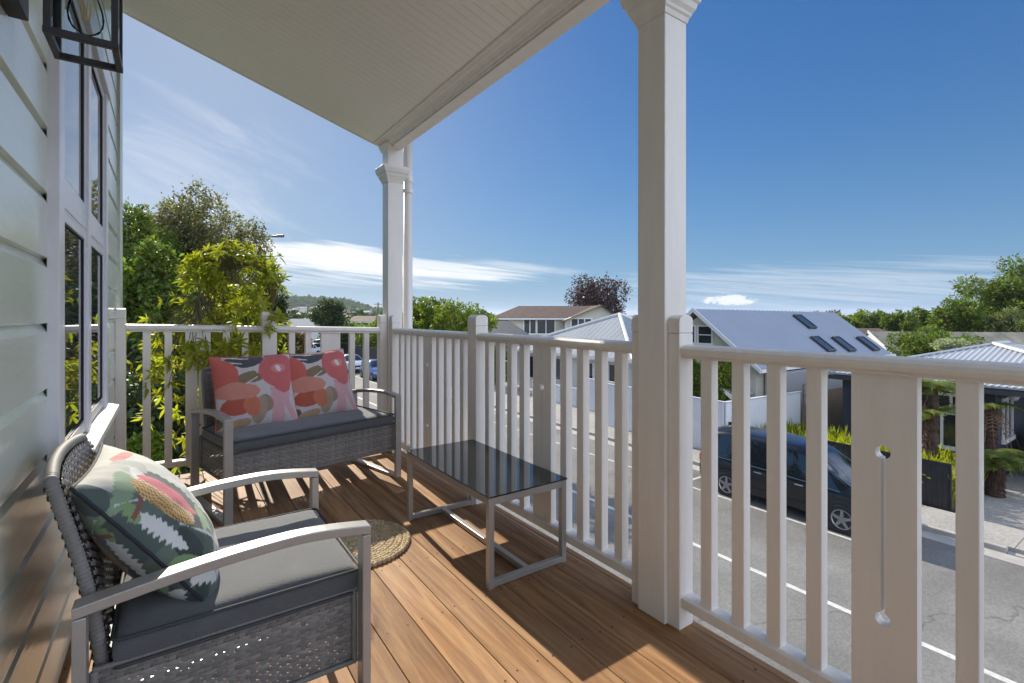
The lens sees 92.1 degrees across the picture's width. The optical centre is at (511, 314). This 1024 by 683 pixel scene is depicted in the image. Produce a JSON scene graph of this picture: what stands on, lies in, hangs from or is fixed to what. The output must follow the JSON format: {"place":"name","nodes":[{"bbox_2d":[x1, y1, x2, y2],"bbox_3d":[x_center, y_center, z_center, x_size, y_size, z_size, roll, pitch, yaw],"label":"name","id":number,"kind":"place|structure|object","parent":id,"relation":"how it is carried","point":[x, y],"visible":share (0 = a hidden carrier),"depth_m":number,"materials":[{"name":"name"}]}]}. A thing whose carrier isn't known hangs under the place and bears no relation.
{"place":"outdoors","nodes":[
{"label":"outdoors","id":0,"kind":"place"},
{"bbox_2d":[494,382,594,421],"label":"cottage driveway","id":1,"kind":"structure","parent":0,"point":[591,414],"depth_m":26.78,"materials":[{"name":"concrete"}]},
{"bbox_2d":[506,313,632,387],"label":"grey roof cottage","id":2,"kind":"structure","parent":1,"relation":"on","point":[616,326],"depth_m":30.20,"materials":[{"name":"metal"}]},
{"bbox_2d":[530,355,532,378],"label":"window","id":3,"kind":"structure","parent":2,"relation":"in","point":[531,357],"depth_m":33.33,"materials":[{"name":"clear glass"}]},
{"bbox_2d":[556,357,559,380],"bbox_3d":[3.015,3.409,30.823,0.089,1.438,1.068,0,0,-35],"label":"window","id":4,"kind":"structure","parent":2,"relation":"in","point":[557,359],"depth_m":31.02,"materials":[{"name":"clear glass"}]},
{"bbox_2d":[589,362,593,378],"bbox_3d":[4.327,3.709,28.934,0.089,1.938,1.268,0,0,-35],"label":"window","id":5,"kind":"structure","parent":2,"relation":"in","point":[591,364],"depth_m":28.59,"materials":[{"name":"clear glass"}]},
{"bbox_2d":[608,363,613,381],"bbox_3d":[5.638,3.409,27.044,0.089,1.438,1.068,0,0,-35],"label":"window","id":6,"kind":"structure","parent":2,"relation":"in","point":[610,366],"depth_m":27.31,"materials":[{"name":"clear glass"}]},
{"bbox_2d":[532,380,576,406],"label":"white wall","id":7,"kind":"structure","parent":0,"point":[574,397],"depth_m":26.51,"materials":[{"name":"paint"}]},
{"bbox_2d":[126,315,984,476],"bbox_3d":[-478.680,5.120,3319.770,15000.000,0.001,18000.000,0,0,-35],"label":"ground","id":8,"kind":"structure","parent":0,"point":[179,474],"depth_m":21.50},
{"bbox_2d":[0,0,122,682],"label":"villa","id":9,"kind":"object","parent":8,"relation":"on","point":[61,211],"visible":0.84,"depth_m":1.46,"materials":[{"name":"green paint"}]},
{"bbox_2d":[0,0,122,73],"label":"wall lantern","id":10,"kind":"object","parent":9,"relation":"attached to","point":[54,32],"depth_m":1.10,"materials":[{"name":"black metal"}]},
{"bbox_2d":[44,0,110,465],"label":"window","id":11,"kind":"structure","parent":9,"relation":"in","point":[79,95],"depth_m":1.86,"materials":[{"name":"white metal"}]},
{"bbox_2d":[126,430,172,461],"bbox_3d":[-5.468,3.363,7.140,0.801,3.340,0.867,0,0,-9],"label":"garden shrub","id":12,"kind":"object","parent":8,"relation":"on","point":[134,442],"visible":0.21,"depth_m":7.17,"materials":[{"name":"green plant"}]},
{"bbox_2d":[123,196,182,387],"bbox_3d":[-13.104,0.531,16.870,3.278,9.018,3.834,0,0,-35],"label":"garden tree","id":13,"kind":"object","parent":8,"relation":"on","point":[133,236],"visible":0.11,"depth_m":16.52,"materials":[{"name":"green plant"}]},
{"bbox_2d":[123,234,197,362],"bbox_3d":[-6.957,1.732,9.561,1.353,6.601,1.337,0,0,19],"label":"garden shrub","id":14,"kind":"object","parent":8,"relation":"on","point":[145,277],"visible":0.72,"depth_m":9.24,"materials":[{"name":"green plant"}]},
{"bbox_2d":[126,361,214,474],"bbox_3d":[-6.484,2.930,8.997,2.852,4.204,2.886,0,0,13],"label":"garden shrub","id":15,"kind":"object","parent":8,"relation":"on","point":[133,399],"visible":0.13,"depth_m":8.47,"materials":[{"name":"green plant"}]},
{"bbox_2d":[126,175,275,290],"bbox_3d":[-13.508,-0.390,20.823,6.428,10.861,5.921,0,0,21],"label":"garden tree","id":16,"kind":"object","parent":8,"relation":"on","point":[191,227],"visible":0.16,"depth_m":20.34,"materials":[{"name":"green plant"}]},
{"bbox_2d":[126,235,293,473],"bbox_3d":[-2.394,2.183,3.933,1.298,5.697,1.211,0,0,-35],"label":"lobed leaf shrub","id":17,"kind":"object","parent":8,"relation":"on","point":[205,280],"visible":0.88,"depth_m":3.91,"materials":[{"name":"green plant"}]},
{"bbox_2d":[126,288,300,391],"bbox_3d":[-10.326,1.963,17.031,4.991,6.177,5.996,0,0,6],"label":"garden tree","id":18,"kind":"object","parent":8,"relation":"on","point":[133,356],"visible":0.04,"depth_m":15.21,"materials":[{"name":"green plant"}]},
{"bbox_2d":[307,298,350,326],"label":"round tree","id":19,"kind":"object","parent":8,"relation":"on","point":[328,313],"visible":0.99,"depth_m":64.55,"materials":[{"name":"green plant"}]},
{"bbox_2d":[318,321,373,342],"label":"tree belt","id":20,"kind":"object","parent":8,"relation":"on","point":[354,324],"visible":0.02,"depth_m":65.24,"materials":[{"name":"green plant"}]},
{"bbox_2d":[346,316,375,325],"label":"building","id":21,"kind":"structure","parent":8,"relation":"on","point":[366,320],"depth_m":76.56,"materials":[{"name":"white tile"}]},
{"bbox_2d":[355,314,379,347],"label":"garden tree","id":22,"kind":"object","parent":8,"relation":"on","point":[372,340],"visible":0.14,"depth_m":51.23,"materials":[{"name":"green plant"}]},
{"bbox_2d":[287,309,490,325],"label":"tree belt","id":23,"kind":"object","parent":8,"relation":"on","point":[293,314],"visible":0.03,"depth_m":152.73,"materials":[{"name":"green plant"}]},
{"bbox_2d":[494,343,506,385],"bbox_3d":[-1.336,3.313,33.989,2.662,3.560,2.771,0,0,11],"label":"garden tree","id":24,"kind":"object","parent":8,"relation":"on","point":[495,362],"visible":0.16,"depth_m":33.46,"materials":[{"name":"green plant"}]},
{"bbox_2d":[488,321,528,375],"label":"dark roof house","id":25,"kind":"structure","parent":8,"relation":"on","point":[506,327],"depth_m":41.82,"materials":[{"name":"grey metal"}]},
{"bbox_2d":[493,306,590,335],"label":"brown roof house","id":26,"kind":"structure","parent":8,"relation":"on","point":[537,320],"depth_m":52.44,"materials":[{"name":"tile"}]},
{"bbox_2d":[523,320,536,334],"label":"window","id":27,"kind":"structure","parent":26,"relation":"in","point":[529,326],"depth_m":52.39,"materials":[{"name":"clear glass"}]},
{"bbox_2d":[536,320,555,334],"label":"window","id":28,"kind":"structure","parent":26,"relation":"in","point":[544,327],"depth_m":52.39,"materials":[{"name":"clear glass"}]},
{"bbox_2d":[561,305,613,328],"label":"cream gable house","id":29,"kind":"structure","parent":8,"relation":"on","point":[591,313],"depth_m":50.50,"materials":[{"name":"beige paint"}]},
{"bbox_2d":[570,318,591,326],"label":"window","id":30,"kind":"structure","parent":29,"relation":"in","point":[573,321],"depth_m":50.49,"materials":[{"name":"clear glass"}]},
{"bbox_2d":[564,271,632,314],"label":"plum tree","id":31,"kind":"object","parent":8,"relation":"on","point":[592,295],"visible":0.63,"depth_m":76.61,"materials":[{"name":"purple plant"}]},
{"bbox_2d":[693,359,700,397],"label":"tree","id":32,"kind":"object","parent":8,"relation":"on","point":[696,378],"visible":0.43,"depth_m":20.35,"materials":[{"name":"green plant"}]},
{"bbox_2d":[718,344,731,400],"bbox_3d":[8.717,3.108,20.233,1.247,3.856,1.178,0,0,-35],"label":"tree","id":33,"kind":"object","parent":8,"relation":"on","point":[724,374],"visible":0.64,"depth_m":19.92,"materials":[{"name":"green plant"}]},
{"bbox_2d":[494,405,1007,553],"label":"kerb","id":34,"kind":"structure","parent":8,"relation":"on","point":[951,534],"depth_m":11.29,"materials":[{"name":"concrete"}]},
{"bbox_2d":[686,308,895,426],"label":"gabled house","id":35,"kind":"structure","parent":8,"relation":"on","point":[825,331],"depth_m":23.54,"materials":[{"name":"grey metal"}]},
{"bbox_2d":[692,325,695,343],"bbox_3d":[8.199,0.909,22.918,0.089,0.878,0.768,0,0,-35],"label":"window","id":36,"kind":"structure","parent":35,"relation":"in","point":[694,326],"depth_m":22.66,"materials":[{"name":"clear glass"}]},
{"bbox_2d":[696,325,713,344],"bbox_3d":[8.672,0.909,22.236,0.089,0.878,0.828,0,0,-35],"label":"window","id":37,"kind":"structure","parent":35,"relation":"in","point":[704,332],"depth_m":22.28,"materials":[{"name":"clear glass"}]},
{"bbox_2d":[827,387,842,431],"bbox_3d":[15.249,4.080,22.054,5.908,1.900,0.170,0,0,-32],"label":"timber fence","id":38,"kind":"object","parent":8,"relation":"on","point":[834,406],"visible":0.12,"depth_m":21.04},
{"bbox_2d":[802,384,805,425],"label":"timber gate","id":39,"kind":"structure","parent":38,"relation":"attached to","point":[803,412],"depth_m":19.70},
{"bbox_2d":[836,309,871,327],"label":"leafy tree","id":40,"kind":"object","parent":8,"relation":"on","point":[857,322],"visible":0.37,"depth_m":78.49,"materials":[{"name":"green plant"}]},
{"bbox_2d":[857,328,888,333],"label":"white cottage","id":41,"kind":"structure","parent":8,"relation":"on","point":[863,330],"depth_m":64.25,"materials":[{"name":"brown tile"}]},
{"bbox_2d":[862,309,893,330],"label":"leafy tree","id":42,"kind":"object","parent":8,"relation":"on","point":[874,319],"visible":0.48,"depth_m":77.90,"materials":[{"name":"green plant"}]},
{"bbox_2d":[879,308,919,331],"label":"leafy tree","id":43,"kind":"object","parent":8,"relation":"on","point":[899,320],"visible":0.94,"depth_m":69.70,"materials":[{"name":"green plant"}]},
{"bbox_2d":[912,306,934,331],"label":"leafy tree","id":44,"kind":"object","parent":8,"relation":"on","point":[921,314],"visible":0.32,"depth_m":70.88,"materials":[{"name":"green plant"}]},
{"bbox_2d":[884,324,984,356],"bbox_3d":[26.228,2.792,31.058,4.001,4.497,5.058,0,0,-14],"label":"garden shrub","id":45,"kind":"object","parent":8,"relation":"on","point":[911,343],"visible":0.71,"depth_m":30.90,"materials":[{"name":"green plant"}]},
{"bbox_2d":[865,330,1023,355],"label":"mossy roof building","id":46,"kind":"structure","parent":8,"relation":"on","point":[880,337],"depth_m":37.43,"materials":[{"name":"metal"}]},
{"bbox_2d":[928,337,973,350],"bbox_3d":[24.865,3.138,27.956,2.082,3.790,1.948,0,0,-35],"label":"flowering shrub","id":47,"kind":"object","parent":8,"relation":"on","point":[947,343],"visible":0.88,"depth_m":27.71,"materials":[{"name":"green plant"}]},
{"bbox_2d":[923,297,990,331],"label":"leafy tree","id":48,"kind":"object","parent":8,"relation":"on","point":[957,315],"visible":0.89,"depth_m":42.52,"materials":[{"name":"green plant"}]},
{"bbox_2d":[948,477,985,512],"bbox_3d":[11.006,5.005,15.797,3.800,0.450,5.600,0,0,-35],"label":"garden bed","id":49,"kind":"object","parent":8,"relation":"on","point":[951,508],"visible":0.07,"depth_m":12.46,"materials":[{"name":"soil"}]},
{"bbox_2d":[729,422,951,510],"bbox_3d":[9.336,4.375,14.906,0.170,1.270,6.020,0,0,-35],"label":"black fence","id":50,"kind":"object","parent":49,"relation":"on","point":[937,490],"visible":0.15,"depth_m":12.64,"materials":[{"name":"wood"}]},
{"bbox_2d":[755,417,987,503],"bbox_3d":[10.739,4.468,15.626,3.739,1.540,6.232,0,0,-35],"label":"ground cover","id":51,"kind":"object","parent":49,"relation":"on","point":[832,435],"visible":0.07,"depth_m":15.71,"materials":[{"name":"green plant"}]},
{"bbox_2d":[922,378,954,457],"bbox_3d":[12.212,3.378,14.453,2.026,3.303,1.921,0,0,24],"label":"tree fern","id":52,"kind":"object","parent":49,"relation":"on","point":[931,408],"visible":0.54,"depth_m":14.26,"materials":[{"name":"plant"}]},
{"bbox_2d":[954,402,1023,476],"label":"tree fern","id":53,"kind":"object","parent":49,"relation":"on","point":[991,422],"visible":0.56,"depth_m":14.41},
{"bbox_2d":[940,253,1023,331],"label":"leafy tree","id":54,"kind":"object","parent":8,"relation":"on","point":[1000,293],"visible":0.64,"depth_m":46.02,"materials":[{"name":"green plant"}]},
{"bbox_2d":[980,306,1023,331],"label":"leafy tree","id":55,"kind":"object","parent":8,"relation":"on","point":[1005,322],"visible":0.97,"depth_m":39.94,"materials":[{"name":"green plant"}]},
{"bbox_2d":[1007,551,1023,558],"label":"kerb crossing","id":56,"kind":"object","parent":8,"relation":"on","point":[1015,554],"visible":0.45,"depth_m":10.30,"materials":[{"name":"concrete"}]},
{"bbox_2d":[123,0,1023,314],"label":"sky","id":57,"kind":"structure","parent":0,"point":[847,156],"materials":[{"name":"blue"}]},
{"bbox_2d":[589,378,613,411],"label":"white wall","id":58,"kind":"structure","parent":0,"point":[591,394],"depth_m":25.11,"materials":[{"name":"paint"}]},
{"bbox_2d":[298,348,1023,554],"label":"footpath","id":59,"kind":"structure","parent":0,"point":[1011,538],"depth_m":11.57,"materials":[{"name":"concrete"}]},
{"bbox_2d":[283,319,319,340],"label":"building","id":60,"kind":"structure","parent":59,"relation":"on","point":[303,322],"depth_m":86.21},
{"bbox_2d":[317,325,361,353],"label":"garden tree","id":61,"kind":"object","parent":59,"relation":"on","point":[343,338],"visible":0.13,"depth_m":54.80,"materials":[{"name":"green plant"}]},
{"bbox_2d":[342,343,376,359],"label":"dark fence","id":62,"kind":"object","parent":59,"relation":"on","point":[372,352],"visible":0.16,"depth_m":49.65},
{"bbox_2d":[608,383,727,448],"bbox_3d":[5.860,3.970,19.620,0.205,1.880,5.750,0,0,-35],"label":"white fence","id":63,"kind":"object","parent":59,"relation":"on","point":[697,422],"visible":0.19,"depth_m":18.24,"materials":[{"name":"paint"}]},
{"bbox_2d":[721,391,800,426],"bbox_3d":[9.425,3.970,18.494,4.742,1.880,0.205,0,0,-31],"label":"white fence","id":64,"kind":"object","parent":59,"relation":"on","point":[758,411],"visible":0.42,"depth_m":18.34,"materials":[{"name":"paint"}]},
{"bbox_2d":[327,370,1023,682],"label":"road","id":65,"kind":"structure","parent":0,"point":[1003,618],"depth_m":9.25,"materials":[{"name":"asphalt"}]},
{"bbox_2d":[285,333,314,353],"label":"reddish shrub","id":66,"kind":"object","parent":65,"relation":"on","point":[299,337],"visible":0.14,"depth_m":21.85,"materials":[{"name":"green plant"}]},
{"bbox_2d":[311,343,319,352],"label":"parked car","id":67,"kind":"object","parent":65,"relation":"on","point":[315,348],"visible":0.2,"depth_m":61.12,"materials":[{"name":"white paint"}]},
{"bbox_2d":[344,354,361,370],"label":"parked car","id":68,"kind":"object","parent":65,"relation":"on","point":[358,359],"visible":0.27,"depth_m":43.26,"materials":[{"name":"silver metal"}]},
{"bbox_2d":[360,359,376,380],"bbox_3d":[-10.691,4.311,39.072,1.730,1.537,3.926,0,0,-35],"label":"parked car","id":69,"kind":"object","parent":65,"relation":"on","point":[373,369],"visible":0.38,"depth_m":38.09,"materials":[{"name":"blue paint"}]},
{"bbox_2d":[402,296,458,329],"bbox_3d":[-3.550,2.093,21.072,2.746,5.890,3.261,0,0,12],"label":"street tree","id":70,"kind":"object","parent":65,"relation":"on","point":[423,313],"visible":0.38,"depth_m":20.25,"materials":[{"name":"green plant"}]},
{"bbox_2d":[427,297,498,332],"bbox_3d":[-1.959,2.179,18.967,2.527,5.713,3.083,0,0,-35],"label":"street tree","id":71,"kind":"object","parent":65,"relation":"on","point":[441,317],"visible":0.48,"depth_m":18.47,"materials":[{"name":"green plant"}]},
{"bbox_2d":[355,376,850,539],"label":"parking line","id":72,"kind":"object","parent":65,"relation":"on","point":[718,495],"visible":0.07,"depth_m":12.96,"materials":[{"name":"white paint"}]},
{"bbox_2d":[357,397,1016,682],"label":"line","id":73,"kind":"object","parent":65,"relation":"on","point":[986,671],"depth_m":8.46,"materials":[{"name":"white paint"}]},
{"bbox_2d":[358,370,1023,566],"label":"gutter","id":74,"kind":"object","parent":65,"relation":"on","point":[1019,561],"depth_m":10.95,"materials":[{"name":"concrete"}]},
{"bbox_2d":[699,425,850,536],"bbox_3d":[7.509,4.161,13.032,2.049,1.837,4.786,0,0,-35],"label":"parked van","id":75,"kind":"object","parent":65,"relation":"on","point":[838,490],"visible":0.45,"depth_m":12.37,"materials":[{"name":"black paint"}]},
{"bbox_2d":[984,463,1023,529],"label":"driveway","id":76,"kind":"structure","parent":0,"point":[1006,512],"depth_m":12.73,"materials":[{"name":"concrete"}]},
{"bbox_2d":[827,341,1023,475],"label":"navy cottage","id":77,"kind":"structure","parent":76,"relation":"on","point":[1001,351],"depth_m":16.12,"materials":[{"name":"silver metal"}]},
{"bbox_2d":[922,392,954,414],"bbox_3d":[13.491,2.763,15.514,0.089,0.657,1.602,0,0,-35],"label":"window","id":78,"kind":"structure","parent":77,"relation":"in","point":[943,402],"depth_m":15.43,"materials":[{"name":"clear glass"}]},
{"bbox_2d":[922,414,954,450],"bbox_3d":[13.491,3.593,15.514,0.089,1.207,1.602,0,0,-35],"label":"window","id":79,"kind":"structure","parent":77,"relation":"in","point":[946,434],"depth_m":15.42,"materials":[{"name":"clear glass"}]},
{"bbox_2d":[1001,396,1015,444],"bbox_3d":[15.339,3.215,15.256,1.280,1.380,0.089,0,0,-35],"label":"window","id":80,"kind":"structure","parent":77,"relation":"in","point":[1010,415],"depth_m":15.25,"materials":[{"name":"clear glass"}]},
{"bbox_2d":[951,448,1023,497],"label":"tree fern","id":81,"kind":"object","parent":76,"relation":"on","point":[997,465],"visible":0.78,"depth_m":13.26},
{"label":"near footpath","id":82,"kind":"structure","parent":0,"visible":0},
{"bbox_2d":[250,285,296,347],"bbox_3d":[-9.868,1.733,19.990,2.058,6.607,2.347,0,0,-35],"label":"garden tree","id":83,"kind":"object","parent":82,"relation":"on","point":[281,304],"visible":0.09,"depth_m":19.86,"materials":[{"name":"green plant"}]},
{"bbox_3d":[2.319,-0.155,-0.460,0.236,2.711,0.236,0,0,-35],"label":"veranda column","id":84,"kind":"object","parent":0,"visible":0},
{"bbox_2d":[123,0,610,149],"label":"veranda roof","id":85,"kind":"structure","parent":84,"relation":"on","point":[399,74],"depth_m":3.19,"materials":[{"name":"paint"}]},
{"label":"deck joists","id":86,"kind":"structure","parent":0,"visible":0},
{"bbox_2d":[58,446,799,682],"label":"deck","id":87,"kind":"structure","parent":86,"relation":"on","point":[441,612],"depth_m":2.01,"materials":[{"name":"brown wood"}]},
{"bbox_2d":[115,308,125,450],"bbox_3d":[-2.633,0.578,3.324,0.054,1.245,0.086,0,0,-35],"label":"newel post","id":88,"kind":"object","parent":87,"relation":"on","point":[120,376],"visible":0.81,"depth_m":3.29,"materials":[{"name":"white paint"}]},
{"bbox_2d":[43,434,370,682],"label":"armchair","id":89,"kind":"object","parent":87,"relation":"on","point":[295,570],"visible":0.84,"depth_m":1.28,"materials":[{"name":"wicker"}]},
{"bbox_2d":[69,442,218,601],"bbox_3d":[-0.995,0.573,1.372,0.207,0.468,0.468,-42,21,-26],"label":"throw pillow","id":90,"kind":"object","parent":89,"relation":"on","point":[140,515],"visible":0.87,"depth_m":1.23,"materials":[{"name":"fabric"}]},
{"bbox_2d":[260,312,276,466],"bbox_3d":[-1.892,0.588,3.842,0.103,1.225,0.092,0,0,-35],"label":"newel post","id":91,"kind":"object","parent":87,"relation":"on","point":[268,347],"visible":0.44,"depth_m":3.80,"materials":[{"name":"white paint"}]},
{"bbox_2d":[125,324,261,467],"bbox_3d":[-2.275,0.573,3.579,0.825,1.024,0.100,0,0,-35],"label":"balustrade","id":92,"kind":"object","parent":91,"relation":"attached to","point":[190,383],"visible":0.5,"depth_m":3.46,"materials":[{"name":"white paint"}]},
{"bbox_2d":[277,326,379,454],"bbox_3d":[-1.513,0.598,4.108,0.824,1.026,0.100,0,0,-35],"label":"balustrade","id":93,"kind":"object","parent":91,"relation":"attached to","point":[329,338],"visible":0.33,"depth_m":4.12,"materials":[{"name":"white paint"}]},
{"bbox_2d":[190,365,400,526],"bbox_3d":[-1.482,0.768,3.459,0.711,0.863,1.190,0,0,42],"label":"loveseat","id":94,"kind":"object","parent":87,"relation":"on","point":[371,430],"visible":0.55,"depth_m":3.20,"materials":[{"name":"wicker"}]},
{"bbox_2d":[208,353,298,433],"bbox_3d":[-1.714,0.506,3.296,0.508,0.508,0.152,0,-23,-42],"label":"throw pillow","id":95,"kind":"object","parent":94,"relation":"on","point":[253,390],"visible":0.91,"depth_m":3.24,"materials":[{"name":"fabric"}]},
{"bbox_2d":[290,348,357,417],"bbox_3d":[-1.418,0.505,3.636,0.156,0.508,0.508,-30,-18,39],"label":"throw pillow","id":96,"kind":"object","parent":94,"relation":"on","point":[321,384],"visible":0.91,"depth_m":3.58,"materials":[{"name":"fabric"}]},
{"bbox_2d":[335,519,410,567],"bbox_3d":[-0.817,1.191,2.580,0.566,0.024,0.566,0,0,-35],"label":"jute mat","id":97,"kind":"object","parent":87,"relation":"on","point":[390,540],"visible":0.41,"depth_m":2.58,"materials":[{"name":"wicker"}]},
{"bbox_2d":[377,315,386,450],"bbox_3d":[-1.146,0.600,4.356,0.062,1.200,0.086,0,0,-35],"label":"newel post","id":98,"kind":"object","parent":87,"relation":"on","point":[382,361],"visible":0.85,"depth_m":4.32,"materials":[{"name":"white paint"}]},
{"bbox_2d":[375,141,409,451],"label":"veranda column","id":99,"kind":"structure","parent":87,"relation":"on","point":[391,172],"depth_m":4.36,"materials":[{"name":"white paint"}]},
{"bbox_2d":[402,142,412,452],"bbox_3d":[-0.954,1.685,4.463,0.124,6.690,0.098,0,0,-35],"label":"downpipe","id":100,"kind":"object","parent":99,"relation":"attached to","point":[407,190],"visible":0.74,"depth_m":4.43,"materials":[{"name":"white paint"}]},
{"bbox_2d":[390,315,400,452],"bbox_3d":[-1.023,0.600,4.339,0.084,1.200,0.052,0,0,-35],"label":"newel post","id":101,"kind":"object","parent":87,"relation":"on","point":[395,321],"visible":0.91,"depth_m":4.31,"materials":[{"name":"white paint"}]},
{"bbox_2d":[392,328,467,449],"bbox_3d":[-0.625,0.614,3.780,0.100,1.002,1.321,0,0,-35],"label":"balustrade","id":102,"kind":"object","parent":101,"relation":"attached to","point":[433,378],"visible":0.67,"depth_m":3.71,"materials":[{"name":"white paint"}]},
{"bbox_2d":[468,315,487,503],"bbox_3d":[-0.222,0.600,3.192,0.092,1.200,0.106,0,0,-35],"label":"newel post","id":103,"kind":"object","parent":87,"relation":"on","point":[477,324],"visible":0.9,"depth_m":3.15,"materials":[{"name":"white paint"}]},
{"bbox_2d":[476,333,631,578],"bbox_3d":[0.177,0.614,2.624,0.100,1.002,1.280,0,0,-35],"label":"balustrade","id":104,"kind":"object","parent":103,"relation":"attached to","point":[541,513],"visible":0.77,"depth_m":2.46,"materials":[{"name":"white paint"}]},
{"bbox_2d":[406,439,566,589],"bbox_3d":[-0.175,0.997,2.648,0.452,0.406,0.912,0,0,-35],"label":"coffee table","id":105,"kind":"object","parent":87,"relation":"on","point":[489,477],"visible":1,"depth_m":2.46,"materials":[{"name":"black glass"}]},
{"bbox_2d":[632,315,637,604],"bbox_3d":[0.549,0.600,2.075,0.084,1.200,0.046,0,0,-35],"label":"newel post","id":106,"kind":"object","parent":87,"relation":"on","point":[635,459],"visible":0.23,"depth_m":2.06,"materials":[{"name":"white paint"}]},
{"bbox_2d":[620,0,701,623],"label":"veranda column","id":107,"kind":"structure","parent":87,"relation":"on","point":[660,25],"depth_m":1.96,"materials":[{"name":"white paint"}]},
{"bbox_2d":[668,315,692,629],"bbox_3d":[0.655,0.600,1.921,0.084,1.200,0.054,0,0,-35],"label":"newel post","id":108,"kind":"object","parent":87,"relation":"on","point":[680,472],"visible":1,"depth_m":1.90,"materials":[{"name":"white paint"}]},
{"bbox_2d":[680,344,1023,682],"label":"balustrade","id":109,"kind":"object","parent":108,"relation":"attached to","point":[886,505],"visible":1,"depth_m":1.40,"materials":[{"name":"white paint"}]},
{"bbox_3d":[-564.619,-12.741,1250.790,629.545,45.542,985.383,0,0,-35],"label":"hills","id":110,"kind":"structure","parent":0,"visible":0},
{"bbox_2d":[283,293,382,314],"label":"hill woodland","id":111,"kind":"object","parent":110,"relation":"on","point":[295,301],"visible":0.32,"depth_m":1047.27,"materials":[{"name":"green plant"}]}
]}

